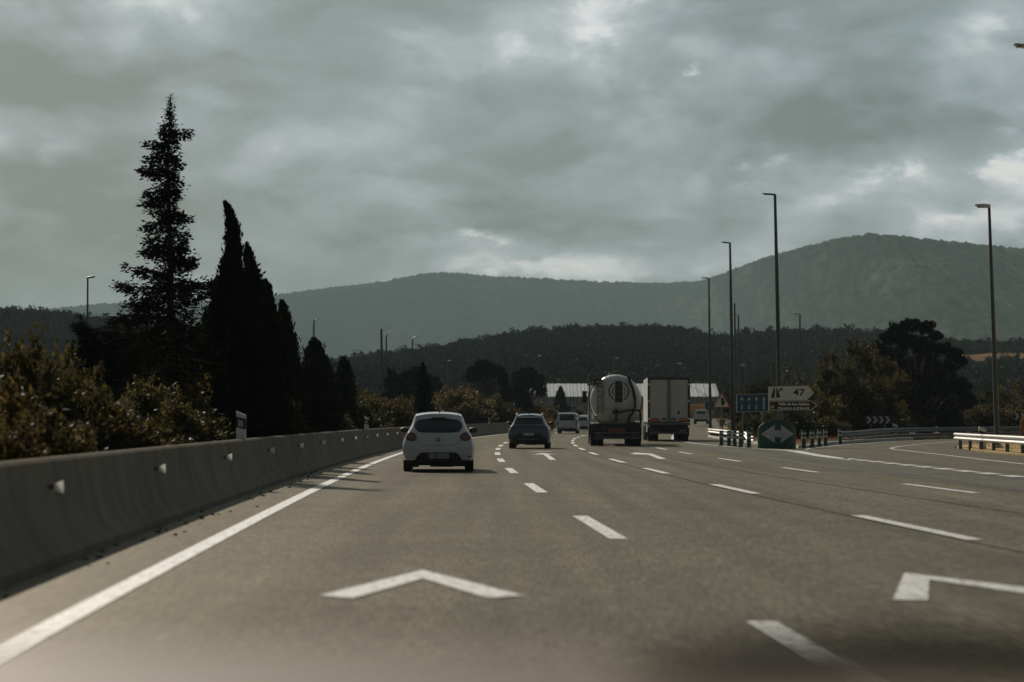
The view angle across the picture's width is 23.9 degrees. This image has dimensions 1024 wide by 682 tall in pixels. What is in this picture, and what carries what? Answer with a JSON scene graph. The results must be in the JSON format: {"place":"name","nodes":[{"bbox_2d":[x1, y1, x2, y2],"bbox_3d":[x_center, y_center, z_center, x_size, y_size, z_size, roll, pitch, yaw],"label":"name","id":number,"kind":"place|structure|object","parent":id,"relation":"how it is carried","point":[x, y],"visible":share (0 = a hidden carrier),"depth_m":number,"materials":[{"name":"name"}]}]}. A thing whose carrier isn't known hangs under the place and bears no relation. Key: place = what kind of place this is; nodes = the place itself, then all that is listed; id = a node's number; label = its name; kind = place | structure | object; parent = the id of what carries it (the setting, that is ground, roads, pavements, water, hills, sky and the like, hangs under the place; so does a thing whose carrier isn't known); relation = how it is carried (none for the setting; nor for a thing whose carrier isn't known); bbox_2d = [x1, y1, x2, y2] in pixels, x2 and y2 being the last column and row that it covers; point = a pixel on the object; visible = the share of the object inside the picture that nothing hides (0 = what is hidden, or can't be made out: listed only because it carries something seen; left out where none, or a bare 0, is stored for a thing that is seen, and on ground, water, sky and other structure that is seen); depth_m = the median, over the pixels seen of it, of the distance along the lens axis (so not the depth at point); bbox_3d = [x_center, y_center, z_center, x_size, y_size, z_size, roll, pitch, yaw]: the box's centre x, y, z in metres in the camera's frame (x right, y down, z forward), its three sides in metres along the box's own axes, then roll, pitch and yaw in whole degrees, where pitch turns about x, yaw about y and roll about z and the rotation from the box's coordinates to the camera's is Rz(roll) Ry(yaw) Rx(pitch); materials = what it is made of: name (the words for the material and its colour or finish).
{"place":"outdoors","nodes":[
{"label":"outdoors","id":0,"kind":"place"},
{"bbox_2d":[113,321,205,401],"bbox_3d":[-8.795,1.305,60.906,3.950,3.800,4.046,0,-2,0],"label":"shrub","id":1,"kind":"object","parent":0,"point":[133,357],"visible":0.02,"depth_m":60.56,"materials":[{"name":"green plant"}]},
{"bbox_2d":[47,271,694,365],"bbox_3d":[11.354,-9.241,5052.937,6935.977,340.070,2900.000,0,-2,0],"label":"mountain","id":2,"kind":"structure","parent":0,"point":[442,308],"depth_m":5119.09,"materials":[{"name":"plant"}]},
{"bbox_2d":[0,413,1023,681],"bbox_3d":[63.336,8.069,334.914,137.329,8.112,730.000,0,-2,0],"label":"motorway","id":3,"kind":"structure","parent":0,"point":[688,563],"depth_m":22.41,"materials":[{"name":"asphalt"}]},
{"bbox_2d":[3,471,320,597],"bbox_3d":[-4.101,2.482,36.839,0.652,0.020,45.447,0,-2,-1],"label":"roadside grit","id":4,"kind":"object","parent":3,"relation":"on","point":[159,528],"visible":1,"depth_m":27.80,"materials":[{"name":"gravel"}]},
{"bbox_2d":[0,434,501,648],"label":"edge line","id":5,"kind":"object","parent":3,"relation":"on","point":[39,631],"visible":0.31,"depth_m":19.13,"materials":[{"name":"paint"}]},
{"bbox_2d":[0,414,642,588],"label":"concrete barrier","id":6,"kind":"object","parent":3,"relation":"on","point":[105,499],"visible":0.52,"depth_m":28.21,"materials":[{"name":"concrete"}]},
{"bbox_2d":[236,411,245,439],"bbox_3d":[-5.015,1.567,44.764,0.179,0.540,0.116,0,-2,0],"label":"delineator post","id":7,"kind":"object","parent":6,"relation":"on","point":[240,425],"visible":0.93,"depth_m":44.71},
{"bbox_2d":[322,570,519,597],"bbox_3d":[-0.668,1.909,19.111,1.488,0.001,3.276,0,-2,0],"label":"lane chevron","id":8,"kind":"object","parent":3,"relation":"on","point":[460,584],"visible":1,"depth_m":18.66,"materials":[{"name":"paint"}]},
{"bbox_2d":[400,407,477,470],"bbox_3d":[-1.866,2.489,61.563,2.000,1.604,4.276,0,-2,-2],"label":"hatchback car","id":9,"kind":"object","parent":3,"relation":"on","point":[438,439],"visible":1,"depth_m":59.60,"materials":[{"name":"white paint"}]},
{"bbox_2d":[0,626,1023,681],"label":"car","id":10,"kind":"object","parent":3,"relation":"on","point":[846,655],"visible":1,"depth_m":1.49,"materials":[{"name":"paint"}]},
{"bbox_2d":[507,413,553,448],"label":"suv car","id":11,"kind":"object","parent":3,"relation":"on","point":[530,429],"visible":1,"depth_m":106.48,"materials":[{"name":"grey paint"}]},
{"bbox_2d":[556,413,581,432],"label":"van","id":12,"kind":"object","parent":3,"relation":"on","point":[568,422],"visible":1,"depth_m":212.91,"materials":[{"name":"silver metal"}]},
{"bbox_2d":[582,371,641,445],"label":"tanker lorry","id":13,"kind":"object","parent":3,"relation":"on","point":[614,402],"visible":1,"depth_m":117.81,"materials":[{"name":"paint"}]},
{"bbox_2d":[641,377,689,440],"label":"box lorry","id":14,"kind":"object","parent":3,"relation":"on","point":[666,405],"visible":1,"depth_m":141.95,"materials":[{"name":"metal"}]},
{"bbox_2d":[648,380,667,420],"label":"door","id":15,"kind":"structure","parent":14,"relation":"in","point":[658,400],"depth_m":141.96,"materials":[{"name":"metal"}]},
{"bbox_2d":[669,380,689,420],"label":"door","id":16,"kind":"structure","parent":14,"relation":"in","point":[678,389],"depth_m":141.92,"materials":[{"name":"metal"}]},
{"bbox_2d":[693,410,708,423],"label":"pickup truck","id":17,"kind":"object","parent":3,"relation":"on","point":[701,416],"visible":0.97,"depth_m":300.29,"materials":[{"name":"white paint"}]},
{"bbox_2d":[495,434,983,681],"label":"lane dashes","id":18,"kind":"object","parent":3,"relation":"on","point":[771,626],"visible":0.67,"depth_m":29.12,"materials":[{"name":"paint"}]},
{"bbox_2d":[736,394,768,443],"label":"lane sign","id":19,"kind":"object","parent":3,"relation":"on","point":[752,402],"visible":0.98,"depth_m":127.96,"materials":[{"name":"metal"}]},
{"bbox_2d":[757,419,795,448],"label":"divergence marker","id":20,"kind":"object","parent":3,"relation":"on","point":[776,434],"visible":1,"depth_m":105.99,"materials":[{"name":"plastic"}]},
{"bbox_2d":[769,385,814,419],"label":"exit sign","id":21,"kind":"object","parent":3,"relation":"on","point":[797,392],"visible":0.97,"depth_m":111.98,"materials":[{"name":"metal"}]},
{"bbox_2d":[769,401,816,409],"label":"brown sign","id":22,"kind":"object","parent":21,"relation":"attached to","point":[792,405],"visible":1,"depth_m":111.96,"materials":[{"name":"metal"}]},
{"bbox_2d":[570,434,1023,552],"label":"paving seam","id":23,"kind":"object","parent":3,"relation":"on","point":[830,511],"visible":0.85,"depth_m":38.08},
{"bbox_2d":[671,434,1023,476],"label":"exit lane line","id":24,"kind":"object","parent":3,"relation":"on","point":[796,451],"visible":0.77,"depth_m":75.60,"materials":[{"name":"paint"}]},
{"bbox_2d":[675,444,1023,491],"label":"resurfaced lane","id":25,"kind":"structure","parent":3,"relation":"on","point":[990,481],"depth_m":63.54,"materials":[{"name":"asphalt"}]},
{"bbox_2d":[893,573,1023,599],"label":"lane arrow","id":26,"kind":"object","parent":3,"relation":"on","point":[911,586],"visible":1,"depth_m":18.66,"materials":[{"name":"paint"}]},
{"bbox_2d":[0,0,1023,309],"label":"sky","id":27,"kind":"structure","parent":0,"point":[349,142],"materials":[{"name":"grey"}]},
{"bbox_2d":[638,403,749,418],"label":"earth bank","id":28,"kind":"structure","parent":0,"point":[694,408],"depth_m":399.68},
{"bbox_2d":[431,351,1023,404],"bbox_3d":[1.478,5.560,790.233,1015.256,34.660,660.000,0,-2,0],"label":"wooded hill","id":29,"kind":"structure","parent":0,"point":[978,362],"depth_m":727.48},
{"bbox_2d":[0,304,1023,403],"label":"forest","id":30,"kind":"object","parent":29,"relation":"on","point":[573,354],"visible":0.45,"depth_m":677.97,"materials":[{"name":"plant"}]},
{"bbox_2d":[514,405,1021,447],"bbox_3d":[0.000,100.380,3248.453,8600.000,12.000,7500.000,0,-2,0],"label":"ground","id":31,"kind":"structure","parent":0,"point":[900,440],"depth_m":155.30,"materials":[{"name":"soil"}]},
{"bbox_2d":[0,411,51,460],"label":"shrub","id":32,"kind":"object","parent":31,"relation":"on","point":[17,447],"visible":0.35,"depth_m":26.93,"materials":[{"name":"green plant"}]},
{"bbox_2d":[0,375,64,456],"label":"shrub","id":33,"kind":"object","parent":31,"relation":"on","point":[11,405],"visible":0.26,"depth_m":28.85,"materials":[{"name":"green plant"}]},
{"bbox_2d":[0,365,68,448],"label":"shrub","id":34,"kind":"object","parent":31,"relation":"on","point":[32,392],"visible":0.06,"depth_m":30.25,"materials":[{"name":"green plant"}]},
{"bbox_2d":[0,321,81,407],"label":"shrub","id":35,"kind":"object","parent":31,"relation":"on","point":[24,362],"visible":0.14,"depth_m":38.97,"materials":[{"name":"green plant"}]},
{"bbox_2d":[19,355,95,437],"bbox_3d":[-7.467,1.353,38.325,1.628,2.249,1.612,1,-2,-28],"label":"shrub","id":36,"kind":"object","parent":31,"relation":"on","point":[47,379],"visible":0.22,"depth_m":38.15,"materials":[{"name":"green plant"}]},
{"bbox_2d":[27,399,108,455],"bbox_3d":[-5.969,1.482,31.497,1.577,1.516,1.603,0,-2,9],"label":"shrub","id":37,"kind":"object","parent":31,"relation":"on","point":[71,444],"visible":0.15,"depth_m":31.44,"materials":[{"name":"green plant"}]},
{"bbox_2d":[38,339,113,404],"bbox_3d":[-8.680,1.368,46.732,2.007,2.859,1.730,1,-2,-26],"label":"shrub","id":38,"kind":"object","parent":31,"relation":"on","point":[98,377],"visible":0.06,"depth_m":47.05,"materials":[{"name":"green plant"}]},
{"bbox_2d":[64,366,137,440],"bbox_3d":[-7.170,1.487,40.527,1.813,2.145,1.910,0,-2,-13],"label":"shrub","id":39,"kind":"object","parent":31,"relation":"on","point":[101,409],"visible":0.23,"depth_m":40.42,"materials":[{"name":"green plant"}]},
{"bbox_2d":[64,314,142,405],"bbox_3d":[-10.073,1.227,59.901,2.036,3.818,1.403,0,-2,0],"label":"conifer tree","id":40,"kind":"object","parent":31,"relation":"on","point":[98,352],"visible":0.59,"depth_m":59.90,"materials":[{"name":"green plant"}]},
{"bbox_2d":[78,406,165,451],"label":"shrub","id":41,"kind":"object","parent":31,"relation":"on","point":[117,433],"visible":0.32,"depth_m":39.59,"materials":[{"name":"green plant"}]},
{"bbox_2d":[117,373,192,429],"bbox_3d":[-7.788,1.813,52.524,2.024,2.245,2.044,0,-2,-3],"label":"shrub","id":42,"kind":"object","parent":31,"relation":"on","point":[150,401],"visible":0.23,"depth_m":52.12,"materials":[{"name":"green plant"}]},
{"bbox_2d":[114,414,198,447],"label":"shrub","id":43,"kind":"object","parent":31,"relation":"on","point":[172,441],"visible":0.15,"depth_m":40.28,"materials":[{"name":"green plant"}]},
{"bbox_2d":[98,94,226,415],"bbox_3d":[-8.206,-1.424,57.012,3.108,8.930,2.314,0,-2,0],"label":"conifer tree","id":44,"kind":"object","parent":31,"relation":"on","point":[170,256],"visible":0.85,"depth_m":56.97,"materials":[{"name":"green plant"}]},
{"bbox_2d":[132,355,215,415],"bbox_3d":[-8.090,1.678,57.465,2.185,2.876,2.645,0,-2,-13],"label":"shrub","id":45,"kind":"object","parent":31,"relation":"on","point":[200,389],"visible":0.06,"depth_m":57.11,"materials":[{"name":"green plant"}]},
{"bbox_2d":[139,394,234,444],"bbox_3d":[-6.707,1.936,49.025,1.996,1.746,1.964,1,-2,-30],"label":"shrub","id":46,"kind":"object","parent":31,"relation":"on","point":[178,421],"visible":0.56,"depth_m":48.92,"materials":[{"name":"green plant"}]},
{"bbox_2d":[177,388,221,440],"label":"shrub","id":47,"kind":"object","parent":31,"relation":"on","point":[201,406],"visible":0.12,"depth_m":54.77,"materials":[{"name":"green plant"}]},
{"bbox_2d":[183,199,288,437],"bbox_3d":[-7.101,-0.182,59.984,3.154,6.726,3.041,0,-2,0],"label":"cypress tree","id":48,"kind":"object","parent":31,"relation":"on","point":[231,322],"visible":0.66,"depth_m":59.70,"materials":[{"name":"green plant"}]},
{"bbox_2d":[243,240,298,436],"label":"cypress tree","id":49,"kind":"object","parent":31,"relation":"on","point":[267,327],"visible":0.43,"depth_m":65.86,"materials":[{"name":"green plant"}]},
{"bbox_2d":[263,277,300,433],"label":"cypress tree","id":50,"kind":"object","parent":31,"relation":"on","point":[283,350],"visible":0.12,"depth_m":69.97,"materials":[{"name":"green plant"}]},
{"bbox_2d":[277,298,315,433],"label":"cypress tree","id":51,"kind":"object","parent":31,"relation":"on","point":[295,371],"visible":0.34,"depth_m":76.86,"materials":[{"name":"green plant"}]},
{"bbox_2d":[293,399,308,433],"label":"shrub","id":52,"kind":"object","parent":31,"relation":"on","point":[302,425],"visible":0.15,"depth_m":75.83,"materials":[{"name":"green plant"}]},
{"bbox_2d":[299,336,348,432],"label":"cypress tree","id":53,"kind":"object","parent":31,"relation":"on","point":[320,378],"visible":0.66,"depth_m":91.61,"materials":[{"name":"green plant"}]},
{"bbox_2d":[334,355,359,429],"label":"cypress tree","id":54,"kind":"object","parent":31,"relation":"on","point":[345,376],"visible":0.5,"depth_m":111.77,"materials":[{"name":"green plant"}]},
{"bbox_2d":[354,397,387,428],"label":"shrub","id":55,"kind":"object","parent":31,"relation":"on","point":[363,410],"visible":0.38,"depth_m":116.91,"materials":[{"name":"green plant"}]},
{"bbox_2d":[360,388,396,427],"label":"shrub","id":56,"kind":"object","parent":31,"relation":"on","point":[377,404],"visible":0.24,"depth_m":136.56,"materials":[{"name":"green plant"}]},
{"bbox_2d":[380,385,415,405],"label":"pine tree","id":57,"kind":"object","parent":31,"relation":"on","point":[395,392],"visible":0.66,"depth_m":219.10,"materials":[{"name":"green plant"}]},
{"bbox_2d":[384,395,416,427],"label":"shrub","id":58,"kind":"object","parent":31,"relation":"on","point":[400,412],"visible":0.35,"depth_m":147.55,"materials":[{"name":"green plant"}]},
{"bbox_2d":[384,365,442,397],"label":"pine tree","id":59,"kind":"object","parent":31,"relation":"on","point":[407,378],"visible":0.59,"depth_m":238.99,"materials":[{"name":"green plant"}]},
{"bbox_2d":[410,362,435,423],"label":"cypress tree","id":60,"kind":"object","parent":31,"relation":"on","point":[423,395],"visible":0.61,"depth_m":149.71,"materials":[{"name":"green plant"}]},
{"bbox_2d":[432,383,483,413],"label":"shrub","id":61,"kind":"object","parent":31,"relation":"on","point":[455,398],"visible":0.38,"depth_m":206.39,"materials":[{"name":"green plant"}]},
{"bbox_2d":[448,402,495,423],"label":"shrub","id":62,"kind":"object","parent":31,"relation":"on","point":[471,416],"visible":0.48,"depth_m":204.22,"materials":[{"name":"green plant"}]},
{"bbox_2d":[464,387,497,422],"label":"shrub","id":63,"kind":"object","parent":31,"relation":"on","point":[489,404],"visible":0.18,"depth_m":220.28,"materials":[{"name":"green plant"}]},
{"bbox_2d":[464,359,508,399],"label":"pine tree","id":64,"kind":"object","parent":31,"relation":"on","point":[484,371],"visible":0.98,"depth_m":259.35,"materials":[{"name":"green plant"}]},
{"bbox_2d":[485,392,514,422],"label":"shrub","id":65,"kind":"object","parent":31,"relation":"on","point":[499,405],"visible":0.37,"depth_m":235.90,"materials":[{"name":"green plant"}]},
{"bbox_2d":[492,405,521,422],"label":"shrub","id":66,"kind":"object","parent":31,"relation":"on","point":[511,415],"visible":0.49,"depth_m":235.74,"materials":[{"name":"green plant"}]},
{"bbox_2d":[498,382,533,414],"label":"pine tree","id":67,"kind":"object","parent":31,"relation":"on","point":[519,394],"visible":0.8,"depth_m":249.31,"materials":[{"name":"green plant"}]},
{"bbox_2d":[511,367,547,401],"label":"pine tree","id":68,"kind":"object","parent":31,"relation":"on","point":[531,379],"visible":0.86,"depth_m":279.12,"materials":[{"name":"green plant"}]},
{"bbox_2d":[526,399,550,419],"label":"shrub","id":69,"kind":"object","parent":31,"relation":"on","point":[537,407],"visible":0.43,"depth_m":259.47,"materials":[{"name":"green plant"}]},
{"bbox_2d":[554,386,566,412],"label":"cypress tree","id":70,"kind":"object","parent":31,"relation":"on","point":[560,396],"visible":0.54,"depth_m":329.50,"materials":[{"name":"green plant"}]},
{"bbox_2d":[547,383,718,412],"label":"industrial shed","id":71,"kind":"structure","parent":31,"relation":"on","point":[699,393],"depth_m":454.05,"materials":[{"name":"metal"}]},
{"bbox_2d":[762,193,781,418],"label":"street lamp","id":72,"kind":"object","parent":31,"relation":"on","point":[778,356],"visible":0.62,"depth_m":115.04,"materials":[{"name":"metal"}]},
{"bbox_2d":[806,437,913,447],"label":"kerb","id":73,"kind":"structure","parent":31,"relation":"on","point":[867,440],"depth_m":141.31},
{"bbox_2d":[974,203,1002,447],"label":"street lamp","id":74,"kind":"object","parent":31,"relation":"on","point":[995,381],"visible":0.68,"depth_m":105.00,"materials":[{"name":"metal"}]},
{"bbox_2d":[542,232,1023,341],"bbox_3d":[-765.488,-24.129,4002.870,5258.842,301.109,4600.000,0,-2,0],"label":"mountain","id":75,"kind":"structure","parent":0,"point":[869,280],"depth_m":3241.22,"materials":[{"name":"plant"}]},
{"bbox_2d":[711,426,1023,444],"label":"gore verge","id":76,"kind":"structure","parent":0,"point":[918,437],"depth_m":163.78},
{"bbox_2d":[701,277,711,435],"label":"street lamp","id":77,"kind":"object","parent":76,"relation":"on","point":[709,375],"visible":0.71,"depth_m":183.00,"materials":[{"name":"metal"}]},
{"bbox_2d":[713,393,730,429],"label":"merge sign","id":78,"kind":"object","parent":76,"relation":"on","point":[722,402],"visible":0.94,"depth_m":187.93,"materials":[{"name":"metal"}]},
{"bbox_2d":[722,242,734,438],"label":"street lamp","id":79,"kind":"object","parent":76,"relation":"on","point":[732,362],"visible":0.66,"depth_m":145.98,"materials":[{"name":"metal"}]},
{"bbox_2d":[728,302,736,430],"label":"street lamp","id":80,"kind":"object","parent":76,"relation":"on","point":[735,368],"visible":0.52,"depth_m":225.02,"materials":[{"name":"metal"}]},
{"bbox_2d":[715,384,751,430],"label":"broadleaf tree","id":81,"kind":"object","parent":76,"relation":"on","point":[727,396],"visible":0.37,"depth_m":199.60,"materials":[{"name":"green plant"}]},
{"bbox_2d":[738,376,776,432],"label":"broadleaf tree","id":82,"kind":"object","parent":76,"relation":"on","point":[753,389],"visible":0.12,"depth_m":159.70,"materials":[{"name":"green plant"}]},
{"bbox_2d":[744,410,776,437],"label":"shrub","id":83,"kind":"object","parent":76,"relation":"on","point":[753,424],"visible":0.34,"depth_m":144.67,"materials":[{"name":"green plant"}]},
{"bbox_2d":[768,362,818,421],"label":"broadleaf tree","id":84,"kind":"object","parent":76,"relation":"on","point":[802,381],"visible":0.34,"depth_m":139.45,"materials":[{"name":"green plant"}]},
{"bbox_2d":[772,416,826,439],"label":"shrub","id":85,"kind":"object","parent":76,"relation":"on","point":[800,424],"visible":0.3,"depth_m":137.80,"materials":[{"name":"green plant"}]},
{"bbox_2d":[804,384,846,422],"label":"broadleaf tree","id":86,"kind":"object","parent":76,"relation":"on","point":[823,409],"visible":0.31,"depth_m":154.19,"materials":[{"name":"green plant"}]},
{"bbox_2d":[805,415,852,438],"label":"shrub","id":87,"kind":"object","parent":76,"relation":"on","point":[832,427],"visible":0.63,"depth_m":147.39,"materials":[{"name":"green plant"}]},
{"bbox_2d":[805,351,858,436],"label":"broadleaf tree","id":88,"kind":"object","parent":76,"relation":"on","point":[826,373],"visible":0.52,"depth_m":164.57,"materials":[{"name":"green plant"}]},
{"bbox_2d":[815,336,886,429],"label":"broadleaf tree","id":89,"kind":"object","parent":76,"relation":"on","point":[864,365],"visible":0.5,"depth_m":166.97,"materials":[{"name":"green plant"}]},
{"bbox_2d":[751,434,954,444],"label":"verge grass","id":90,"kind":"structure","parent":76,"relation":"on","point":[815,439],"depth_m":143.81,"materials":[{"name":"green plant"}]},
{"bbox_2d":[844,420,883,435],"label":"shrub","id":91,"kind":"object","parent":76,"relation":"on","point":[862,426],"visible":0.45,"depth_m":165.44,"materials":[{"name":"green plant"}]},
{"bbox_2d":[841,386,904,428],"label":"broadleaf tree","id":92,"kind":"object","parent":76,"relation":"on","point":[890,408],"visible":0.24,"depth_m":169.75,"materials":[{"name":"green plant"}]},
{"bbox_2d":[865,416,891,435],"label":"chevron panel","id":93,"kind":"object","parent":76,"relation":"on","point":[871,420],"visible":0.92,"depth_m":161.91,"materials":[{"name":"metal"}]},
{"bbox_2d":[859,342,912,434],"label":"broadleaf tree","id":94,"kind":"object","parent":76,"relation":"on","point":[891,382],"visible":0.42,"depth_m":171.52,"materials":[{"name":"green plant"}]},
{"bbox_2d":[867,317,978,432],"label":"pine tree","id":95,"kind":"object","parent":76,"relation":"on","point":[922,408],"visible":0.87,"depth_m":177.43,"materials":[{"name":"green plant"}]},
{"bbox_2d":[842,427,1023,439],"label":"guardrail","id":96,"kind":"object","parent":76,"relation":"on","point":[872,432],"visible":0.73,"depth_m":165.14,"materials":[{"name":"metal"}]},
{"bbox_2d":[954,402,1015,432],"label":"shrub","id":97,"kind":"object","parent":76,"relation":"on","point":[982,417],"visible":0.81,"depth_m":191.28,"materials":[{"name":"green plant"}]},
{"bbox_2d":[973,381,1018,409],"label":"broadleaf tree","id":98,"kind":"object","parent":76,"relation":"on","point":[1005,402],"visible":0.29,"depth_m":204.42,"materials":[{"name":"green plant"}]},
{"bbox_2d":[993,404,1023,431],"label":"shrub","id":99,"kind":"object","parent":76,"relation":"on","point":[1009,414],"visible":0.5,"depth_m":195.11,"materials":[{"name":"green plant"}]},
{"bbox_2d":[998,379,1023,431],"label":"broadleaf tree","id":100,"kind":"object","parent":76,"relation":"on","point":[1019,389],"visible":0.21,"depth_m":209.55,"materials":[{"name":"green plant"}]},
{"bbox_2d":[811,439,988,450],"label":"exit road","id":101,"kind":"structure","parent":0,"point":[937,444],"depth_m":119.94,"materials":[{"name":"asphalt"}]},
{"bbox_2d":[957,442,1023,455],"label":"grass island","id":102,"kind":"structure","parent":0,"point":[1015,451],"depth_m":99.67,"materials":[{"name":"plant"}]},
{"bbox_2d":[953,433,1023,452],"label":"guardrail","id":103,"kind":"object","parent":102,"relation":"on","point":[1007,440],"visible":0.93,"depth_m":96.31,"materials":[{"name":"metal"}]},
{"bbox_2d":[962,352,1023,360],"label":"dry field","id":104,"kind":"structure","parent":0,"point":[979,357],"depth_m":765.52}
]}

